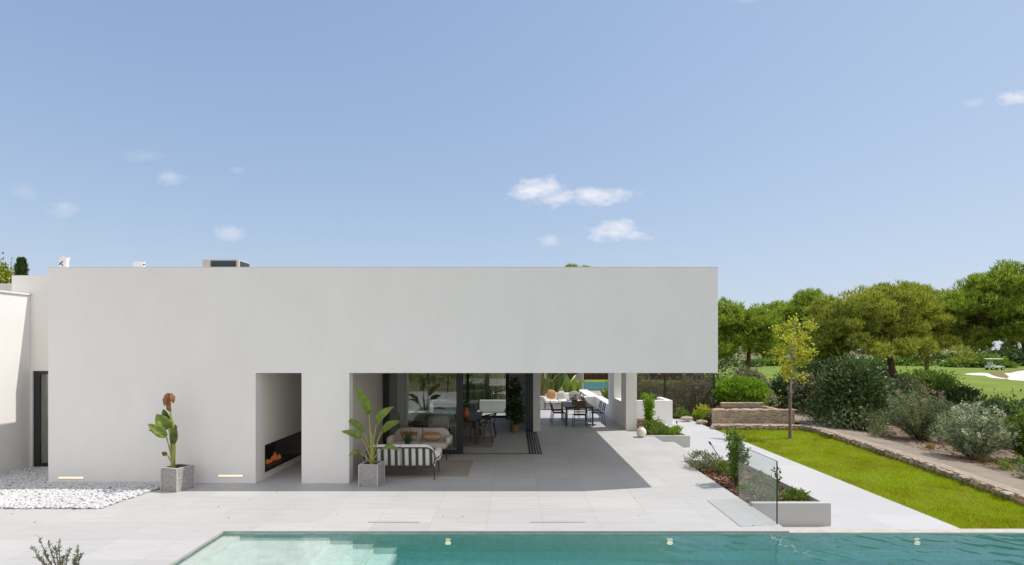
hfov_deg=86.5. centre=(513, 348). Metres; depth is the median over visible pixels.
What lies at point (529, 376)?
stacked doors
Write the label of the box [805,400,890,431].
shrub
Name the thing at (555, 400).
outdoor sofa
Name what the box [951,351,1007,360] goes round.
tree
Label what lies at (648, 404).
shrub
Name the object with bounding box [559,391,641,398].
rubble ground
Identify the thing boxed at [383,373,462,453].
sliding door
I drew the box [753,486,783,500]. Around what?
ground plant
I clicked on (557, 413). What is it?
dining chair
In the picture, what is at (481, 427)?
wooden chair
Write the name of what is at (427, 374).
rear window
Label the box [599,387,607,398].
agave palm
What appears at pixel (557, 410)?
dining chair
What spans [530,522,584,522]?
skimmer cover
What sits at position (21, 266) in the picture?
cypress tree
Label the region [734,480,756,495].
ground plant
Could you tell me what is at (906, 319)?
pine tree
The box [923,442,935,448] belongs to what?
grass tuft
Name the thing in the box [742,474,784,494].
ground plant
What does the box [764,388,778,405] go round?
shrub
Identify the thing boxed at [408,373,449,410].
tall grass
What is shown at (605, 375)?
reed fence
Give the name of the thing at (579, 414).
dining chair
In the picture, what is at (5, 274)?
olive tree
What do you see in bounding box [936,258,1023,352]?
pine tree
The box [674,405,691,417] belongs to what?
bed plant
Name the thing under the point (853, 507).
garden path
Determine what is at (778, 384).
shrub
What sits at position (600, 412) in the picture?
dining chair
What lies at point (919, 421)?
oleander
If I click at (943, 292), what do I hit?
pine tree
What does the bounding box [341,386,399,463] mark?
paddle leaf plant
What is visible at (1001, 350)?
tree
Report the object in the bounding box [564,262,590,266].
pine tree
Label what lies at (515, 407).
indoor plant
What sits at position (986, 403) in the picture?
shrub
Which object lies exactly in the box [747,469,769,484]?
ground plant
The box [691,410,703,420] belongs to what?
bed plant
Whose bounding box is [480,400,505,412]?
garden wall
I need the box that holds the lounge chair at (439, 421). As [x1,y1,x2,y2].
[427,415,454,448]
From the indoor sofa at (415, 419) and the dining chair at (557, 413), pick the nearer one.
the indoor sofa at (415, 419)
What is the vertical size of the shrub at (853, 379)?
4.763 m
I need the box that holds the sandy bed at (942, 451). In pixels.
[795,413,1023,479]
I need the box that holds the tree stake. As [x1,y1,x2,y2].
[786,393,790,437]
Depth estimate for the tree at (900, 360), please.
108.73 m
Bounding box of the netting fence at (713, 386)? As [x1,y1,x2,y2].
[664,374,714,408]
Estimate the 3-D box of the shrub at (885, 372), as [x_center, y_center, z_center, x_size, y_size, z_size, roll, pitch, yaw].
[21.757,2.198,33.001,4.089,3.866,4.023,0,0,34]
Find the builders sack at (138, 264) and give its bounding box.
[132,261,144,266]
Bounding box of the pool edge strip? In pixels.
[170,531,788,564]
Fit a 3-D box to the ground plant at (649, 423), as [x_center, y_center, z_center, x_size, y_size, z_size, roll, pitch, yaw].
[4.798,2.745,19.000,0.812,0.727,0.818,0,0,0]
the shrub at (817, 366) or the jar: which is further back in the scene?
the shrub at (817, 366)
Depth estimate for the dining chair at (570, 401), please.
22.86 m
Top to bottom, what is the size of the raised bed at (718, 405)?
0.700 m
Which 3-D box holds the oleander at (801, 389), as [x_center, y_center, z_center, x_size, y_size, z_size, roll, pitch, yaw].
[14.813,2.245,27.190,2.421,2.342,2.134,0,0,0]
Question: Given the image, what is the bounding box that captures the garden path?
[671,419,960,528]
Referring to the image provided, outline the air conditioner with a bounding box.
[202,259,249,266]
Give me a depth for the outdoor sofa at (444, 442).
14.48 m
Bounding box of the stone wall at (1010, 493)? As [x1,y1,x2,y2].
[710,423,1023,505]
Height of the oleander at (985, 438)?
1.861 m
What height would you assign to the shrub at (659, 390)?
2.838 m
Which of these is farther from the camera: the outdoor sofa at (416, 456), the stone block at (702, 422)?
the stone block at (702, 422)
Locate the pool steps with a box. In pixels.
[180,537,396,564]
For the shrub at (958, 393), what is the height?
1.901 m
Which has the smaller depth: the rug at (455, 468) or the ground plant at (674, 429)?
the rug at (455, 468)
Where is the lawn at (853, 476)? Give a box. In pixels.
[717,430,1023,528]
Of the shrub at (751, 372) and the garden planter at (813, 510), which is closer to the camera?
the garden planter at (813, 510)
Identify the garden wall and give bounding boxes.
[430,400,434,411]
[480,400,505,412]
[579,390,597,395]
[637,397,672,425]
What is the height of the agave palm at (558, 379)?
2.171 m
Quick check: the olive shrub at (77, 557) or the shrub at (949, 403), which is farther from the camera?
the shrub at (949, 403)
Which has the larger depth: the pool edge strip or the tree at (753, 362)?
the tree at (753, 362)
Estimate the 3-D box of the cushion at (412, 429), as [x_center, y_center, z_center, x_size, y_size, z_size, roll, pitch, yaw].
[-2.780,2.240,14.420,0.420,0.353,0.175,0,0,0]
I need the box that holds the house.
[931,349,973,355]
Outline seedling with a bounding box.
[770,466,781,483]
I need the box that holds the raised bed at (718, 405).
[716,401,771,408]
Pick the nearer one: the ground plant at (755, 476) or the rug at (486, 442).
the ground plant at (755, 476)
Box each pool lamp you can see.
[444,540,451,545]
[666,540,673,545]
[913,540,920,545]
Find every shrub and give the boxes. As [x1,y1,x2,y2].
[29,535,83,564]
[601,373,654,399]
[638,373,692,413]
[639,392,655,428]
[662,374,718,412]
[681,449,723,472]
[683,371,726,407]
[722,425,750,485]
[729,363,769,390]
[764,372,800,411]
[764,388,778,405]
[770,356,825,398]
[796,338,910,429]
[801,347,852,395]
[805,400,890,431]
[863,357,910,384]
[865,385,917,420]
[887,374,932,405]
[898,364,956,397]
[909,364,966,402]
[932,382,987,408]
[936,400,981,432]
[962,388,1020,419]
[991,387,1023,444]
[995,399,1023,457]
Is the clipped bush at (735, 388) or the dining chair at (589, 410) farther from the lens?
the clipped bush at (735, 388)
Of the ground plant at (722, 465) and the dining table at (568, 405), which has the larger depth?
the dining table at (568, 405)
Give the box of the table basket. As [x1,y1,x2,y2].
[570,392,585,403]
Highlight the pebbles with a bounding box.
[0,466,159,508]
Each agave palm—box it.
[541,373,565,392]
[562,374,584,392]
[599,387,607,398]
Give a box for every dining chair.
[549,401,563,420]
[551,403,565,424]
[566,398,579,418]
[572,406,587,427]
[587,401,601,420]
[590,403,605,424]
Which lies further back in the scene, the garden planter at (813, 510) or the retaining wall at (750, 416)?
the retaining wall at (750, 416)
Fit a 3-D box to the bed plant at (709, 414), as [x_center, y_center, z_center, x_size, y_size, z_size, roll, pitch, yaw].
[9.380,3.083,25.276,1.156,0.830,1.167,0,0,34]
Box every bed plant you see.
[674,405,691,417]
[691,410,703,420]
[693,404,711,418]
[704,407,715,418]
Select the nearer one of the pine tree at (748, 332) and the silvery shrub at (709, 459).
the silvery shrub at (709, 459)
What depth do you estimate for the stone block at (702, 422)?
23.45 m
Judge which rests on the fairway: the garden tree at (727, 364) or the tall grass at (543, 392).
the garden tree at (727, 364)
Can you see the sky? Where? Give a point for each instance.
(782, 147)
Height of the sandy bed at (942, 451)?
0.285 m
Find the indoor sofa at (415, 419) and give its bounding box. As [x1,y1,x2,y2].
[397,412,445,429]
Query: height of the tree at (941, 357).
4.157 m
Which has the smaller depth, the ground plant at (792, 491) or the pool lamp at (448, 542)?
the pool lamp at (448, 542)
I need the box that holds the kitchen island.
[432,400,477,427]
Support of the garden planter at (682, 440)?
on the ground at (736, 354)
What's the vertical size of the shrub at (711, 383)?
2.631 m
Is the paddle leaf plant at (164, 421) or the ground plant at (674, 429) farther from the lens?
the ground plant at (674, 429)
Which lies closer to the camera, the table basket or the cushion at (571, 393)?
the table basket
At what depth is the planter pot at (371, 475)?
11.41 m
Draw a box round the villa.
[0,267,717,482]
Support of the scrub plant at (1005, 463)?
on the sandy bed at (942, 451)
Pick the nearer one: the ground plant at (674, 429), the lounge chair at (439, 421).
the lounge chair at (439, 421)
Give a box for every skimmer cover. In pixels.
[368,522,418,522]
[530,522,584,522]
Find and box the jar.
[636,427,645,436]
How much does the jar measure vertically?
0.335 m
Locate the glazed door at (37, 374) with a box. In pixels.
[34,371,47,466]
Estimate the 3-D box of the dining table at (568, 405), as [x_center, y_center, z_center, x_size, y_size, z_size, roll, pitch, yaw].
[2.450,2.530,21.250,1.060,0.740,1.960,0,0,0]
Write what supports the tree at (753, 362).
on the fairway
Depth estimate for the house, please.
118.00 m
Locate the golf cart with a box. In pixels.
[985,358,1004,369]
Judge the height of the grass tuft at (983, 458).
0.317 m
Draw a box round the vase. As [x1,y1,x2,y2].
[463,398,470,417]
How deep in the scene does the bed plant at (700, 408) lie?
25.50 m
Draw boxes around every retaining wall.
[712,406,796,423]
[720,402,763,406]
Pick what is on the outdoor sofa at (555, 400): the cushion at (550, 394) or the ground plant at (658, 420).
the cushion at (550, 394)
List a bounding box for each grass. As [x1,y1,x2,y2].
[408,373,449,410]
[421,373,464,399]
[434,373,496,409]
[474,373,504,399]
[479,373,505,399]
[540,373,560,395]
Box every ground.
[409,350,992,423]
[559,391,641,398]
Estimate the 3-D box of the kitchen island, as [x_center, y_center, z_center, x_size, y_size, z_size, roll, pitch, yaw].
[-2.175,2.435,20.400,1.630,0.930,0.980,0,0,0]
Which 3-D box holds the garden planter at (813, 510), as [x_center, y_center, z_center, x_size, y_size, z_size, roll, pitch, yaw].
[5.092,3.145,12.000,1.475,0.610,4.000,0,0,0]
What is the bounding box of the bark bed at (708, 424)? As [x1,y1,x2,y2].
[673,404,711,426]
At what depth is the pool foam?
8.11 m
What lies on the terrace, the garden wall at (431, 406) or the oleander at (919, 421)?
the garden wall at (431, 406)
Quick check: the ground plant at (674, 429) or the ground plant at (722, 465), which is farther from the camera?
the ground plant at (674, 429)
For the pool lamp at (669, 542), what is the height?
0.084 m
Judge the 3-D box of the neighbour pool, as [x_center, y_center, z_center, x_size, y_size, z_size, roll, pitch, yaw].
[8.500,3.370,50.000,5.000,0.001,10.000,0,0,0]
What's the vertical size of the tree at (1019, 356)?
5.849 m
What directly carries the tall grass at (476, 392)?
on the ground at (736, 354)
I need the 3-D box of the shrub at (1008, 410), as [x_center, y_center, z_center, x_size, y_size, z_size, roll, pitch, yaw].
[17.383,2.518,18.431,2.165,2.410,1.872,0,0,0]
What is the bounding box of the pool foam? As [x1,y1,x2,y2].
[765,535,820,558]
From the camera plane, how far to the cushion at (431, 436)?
14.24 m
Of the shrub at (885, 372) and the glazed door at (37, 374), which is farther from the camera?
the shrub at (885, 372)
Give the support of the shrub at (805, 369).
on the fairway
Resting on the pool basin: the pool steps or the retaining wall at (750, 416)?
the pool steps
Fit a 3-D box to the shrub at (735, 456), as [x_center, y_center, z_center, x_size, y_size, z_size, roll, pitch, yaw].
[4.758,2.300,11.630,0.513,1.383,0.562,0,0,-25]
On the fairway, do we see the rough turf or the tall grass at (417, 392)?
the rough turf
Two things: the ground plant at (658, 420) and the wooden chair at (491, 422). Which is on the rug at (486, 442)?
the wooden chair at (491, 422)
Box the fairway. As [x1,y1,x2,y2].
[570,358,1023,407]
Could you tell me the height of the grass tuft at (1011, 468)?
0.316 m
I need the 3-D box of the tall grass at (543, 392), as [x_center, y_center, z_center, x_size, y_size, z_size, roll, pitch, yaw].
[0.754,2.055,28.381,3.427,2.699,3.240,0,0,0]
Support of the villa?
on the terrace
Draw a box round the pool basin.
[176,533,1023,564]
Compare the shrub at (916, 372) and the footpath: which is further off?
the shrub at (916, 372)
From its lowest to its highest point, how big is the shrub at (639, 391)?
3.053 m
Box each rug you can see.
[385,460,472,475]
[450,436,494,446]
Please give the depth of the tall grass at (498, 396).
26.22 m
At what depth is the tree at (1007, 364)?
96.29 m
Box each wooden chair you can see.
[470,418,492,443]
[479,413,496,437]
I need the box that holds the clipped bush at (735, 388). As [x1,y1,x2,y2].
[707,373,773,404]
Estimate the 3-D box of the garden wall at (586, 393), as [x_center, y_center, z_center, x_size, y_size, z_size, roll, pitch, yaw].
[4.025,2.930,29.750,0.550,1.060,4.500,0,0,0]
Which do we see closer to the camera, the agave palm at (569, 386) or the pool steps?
the pool steps
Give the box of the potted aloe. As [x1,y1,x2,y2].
[400,427,414,443]
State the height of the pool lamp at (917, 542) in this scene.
0.084 m
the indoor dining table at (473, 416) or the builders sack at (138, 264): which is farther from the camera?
the indoor dining table at (473, 416)
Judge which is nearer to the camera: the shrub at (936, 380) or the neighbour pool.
the shrub at (936, 380)
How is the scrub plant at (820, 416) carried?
on the sandy bed at (942, 451)
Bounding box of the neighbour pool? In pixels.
[584,382,607,388]
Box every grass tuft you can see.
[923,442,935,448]
[976,452,990,461]
[995,461,1014,469]
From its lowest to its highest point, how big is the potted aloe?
0.596 m
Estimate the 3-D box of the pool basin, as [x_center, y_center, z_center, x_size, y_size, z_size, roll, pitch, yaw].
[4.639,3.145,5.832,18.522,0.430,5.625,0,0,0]
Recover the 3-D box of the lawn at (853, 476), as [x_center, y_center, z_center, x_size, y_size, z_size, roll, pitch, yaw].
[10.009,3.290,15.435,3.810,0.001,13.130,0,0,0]
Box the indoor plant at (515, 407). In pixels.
[504,376,526,432]
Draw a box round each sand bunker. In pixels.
[966,373,1005,378]
[1005,370,1023,380]
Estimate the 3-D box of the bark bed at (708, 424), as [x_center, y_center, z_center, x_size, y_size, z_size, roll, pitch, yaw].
[8.300,3.310,28.000,7.800,0.001,12.000,0,0,0]
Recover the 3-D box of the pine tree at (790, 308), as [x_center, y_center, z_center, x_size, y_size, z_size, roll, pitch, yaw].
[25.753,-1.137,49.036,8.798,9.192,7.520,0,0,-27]
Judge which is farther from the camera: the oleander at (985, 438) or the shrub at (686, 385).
the shrub at (686, 385)
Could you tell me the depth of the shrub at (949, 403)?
20.91 m
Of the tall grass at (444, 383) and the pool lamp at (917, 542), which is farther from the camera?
the tall grass at (444, 383)
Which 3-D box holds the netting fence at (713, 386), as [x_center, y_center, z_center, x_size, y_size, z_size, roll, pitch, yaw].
[7.207,2.350,26.538,5.215,2.220,0.135,0,0,0]
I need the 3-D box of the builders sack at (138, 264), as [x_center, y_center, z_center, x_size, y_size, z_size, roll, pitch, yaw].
[-9.771,-1.912,14.197,0.350,0.737,0.126,0,0,0]
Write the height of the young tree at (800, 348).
4.716 m
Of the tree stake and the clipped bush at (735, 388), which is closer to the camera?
the tree stake
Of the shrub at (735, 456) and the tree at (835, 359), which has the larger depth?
the tree at (835, 359)
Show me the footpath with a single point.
(1006, 479)
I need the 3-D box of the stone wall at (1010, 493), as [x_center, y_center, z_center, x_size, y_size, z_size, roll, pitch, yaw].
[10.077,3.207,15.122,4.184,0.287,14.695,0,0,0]
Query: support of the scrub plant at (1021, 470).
on the sandy bed at (942, 451)
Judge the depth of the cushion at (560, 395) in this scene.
26.04 m
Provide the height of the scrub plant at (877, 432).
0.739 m
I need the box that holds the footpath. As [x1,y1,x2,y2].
[795,415,1023,490]
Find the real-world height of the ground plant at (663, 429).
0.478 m
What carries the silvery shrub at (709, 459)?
in the garden planter at (813, 510)
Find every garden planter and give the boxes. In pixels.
[637,418,689,446]
[685,459,830,525]
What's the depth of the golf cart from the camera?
86.53 m
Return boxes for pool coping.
[787,529,1023,532]
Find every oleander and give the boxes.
[784,371,821,411]
[877,384,961,440]
[929,400,1022,459]
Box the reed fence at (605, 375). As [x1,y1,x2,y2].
[408,373,704,379]
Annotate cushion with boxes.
[401,426,416,439]
[423,431,440,440]
[546,390,555,398]
[557,392,564,398]
[569,391,577,397]
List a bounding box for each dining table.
[446,412,482,443]
[561,402,593,425]
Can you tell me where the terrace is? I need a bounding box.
[0,408,787,564]
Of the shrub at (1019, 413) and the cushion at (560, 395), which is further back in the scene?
the cushion at (560, 395)
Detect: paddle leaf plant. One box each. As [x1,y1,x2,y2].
[148,393,177,467]
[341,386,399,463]
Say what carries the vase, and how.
on the indoor dining table at (473, 416)
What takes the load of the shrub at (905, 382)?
on the ground at (736, 354)
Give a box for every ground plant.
[639,417,659,433]
[649,426,669,434]
[651,416,669,427]
[668,424,685,434]
[712,456,731,475]
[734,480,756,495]
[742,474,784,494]
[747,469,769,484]
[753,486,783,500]
[780,486,810,500]
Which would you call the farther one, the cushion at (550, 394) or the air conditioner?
the cushion at (550, 394)
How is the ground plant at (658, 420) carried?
in the garden planter at (682, 440)
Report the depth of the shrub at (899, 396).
24.13 m
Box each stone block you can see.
[680,416,692,420]
[696,420,707,424]
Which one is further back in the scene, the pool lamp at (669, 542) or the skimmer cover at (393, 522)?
the skimmer cover at (393, 522)
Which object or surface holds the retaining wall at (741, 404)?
on the raised bed at (718, 405)
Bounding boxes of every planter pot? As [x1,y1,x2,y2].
[160,463,194,492]
[358,460,384,487]
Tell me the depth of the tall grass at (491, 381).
26.46 m
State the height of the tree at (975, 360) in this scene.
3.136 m
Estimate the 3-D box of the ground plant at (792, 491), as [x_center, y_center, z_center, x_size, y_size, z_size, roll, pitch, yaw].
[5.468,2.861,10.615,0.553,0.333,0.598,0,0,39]
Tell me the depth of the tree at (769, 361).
107.00 m
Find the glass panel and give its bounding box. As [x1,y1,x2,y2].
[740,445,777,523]
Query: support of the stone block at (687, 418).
on the garden path
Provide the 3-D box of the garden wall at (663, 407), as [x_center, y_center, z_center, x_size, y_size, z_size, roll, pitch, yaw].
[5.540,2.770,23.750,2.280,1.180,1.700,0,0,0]
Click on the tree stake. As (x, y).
(789, 415)
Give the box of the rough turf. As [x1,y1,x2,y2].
[990,369,1023,377]
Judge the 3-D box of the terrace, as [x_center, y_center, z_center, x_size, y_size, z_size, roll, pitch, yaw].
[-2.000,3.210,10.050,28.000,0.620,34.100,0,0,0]
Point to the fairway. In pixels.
(1000, 386)
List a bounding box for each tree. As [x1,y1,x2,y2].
[0,252,14,282]
[9,257,29,282]
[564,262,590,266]
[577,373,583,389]
[657,353,759,379]
[718,295,793,376]
[719,359,767,366]
[750,287,850,371]
[751,356,796,365]
[763,313,818,438]
[794,355,870,363]
[797,279,977,381]
[859,356,939,365]
[921,284,953,369]
[924,352,964,363]
[934,355,989,367]
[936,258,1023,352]
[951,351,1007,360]
[967,346,1023,365]
[973,359,1022,367]
[993,346,1023,365]
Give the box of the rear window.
[426,373,508,417]
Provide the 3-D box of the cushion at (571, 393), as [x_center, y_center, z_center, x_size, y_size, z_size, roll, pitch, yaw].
[2.850,2.220,26.000,0.469,0.419,0.186,0,0,0]
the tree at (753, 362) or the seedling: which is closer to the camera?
the seedling
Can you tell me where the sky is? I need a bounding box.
[0,0,1023,349]
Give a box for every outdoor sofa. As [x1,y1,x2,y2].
[363,444,441,479]
[386,427,452,460]
[543,393,586,407]
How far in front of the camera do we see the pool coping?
8.76 m
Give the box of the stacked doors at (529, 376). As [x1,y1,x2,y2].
[526,373,532,431]
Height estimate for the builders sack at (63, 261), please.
0.629 m
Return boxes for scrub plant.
[811,407,830,423]
[860,421,896,436]
[992,454,1023,470]
[1004,463,1023,478]
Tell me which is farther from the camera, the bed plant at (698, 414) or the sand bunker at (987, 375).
the sand bunker at (987, 375)
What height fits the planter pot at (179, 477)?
0.477 m
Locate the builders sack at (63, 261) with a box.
[59,256,69,266]
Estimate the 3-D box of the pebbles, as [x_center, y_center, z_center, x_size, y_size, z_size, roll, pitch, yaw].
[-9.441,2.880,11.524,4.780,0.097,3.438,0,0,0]

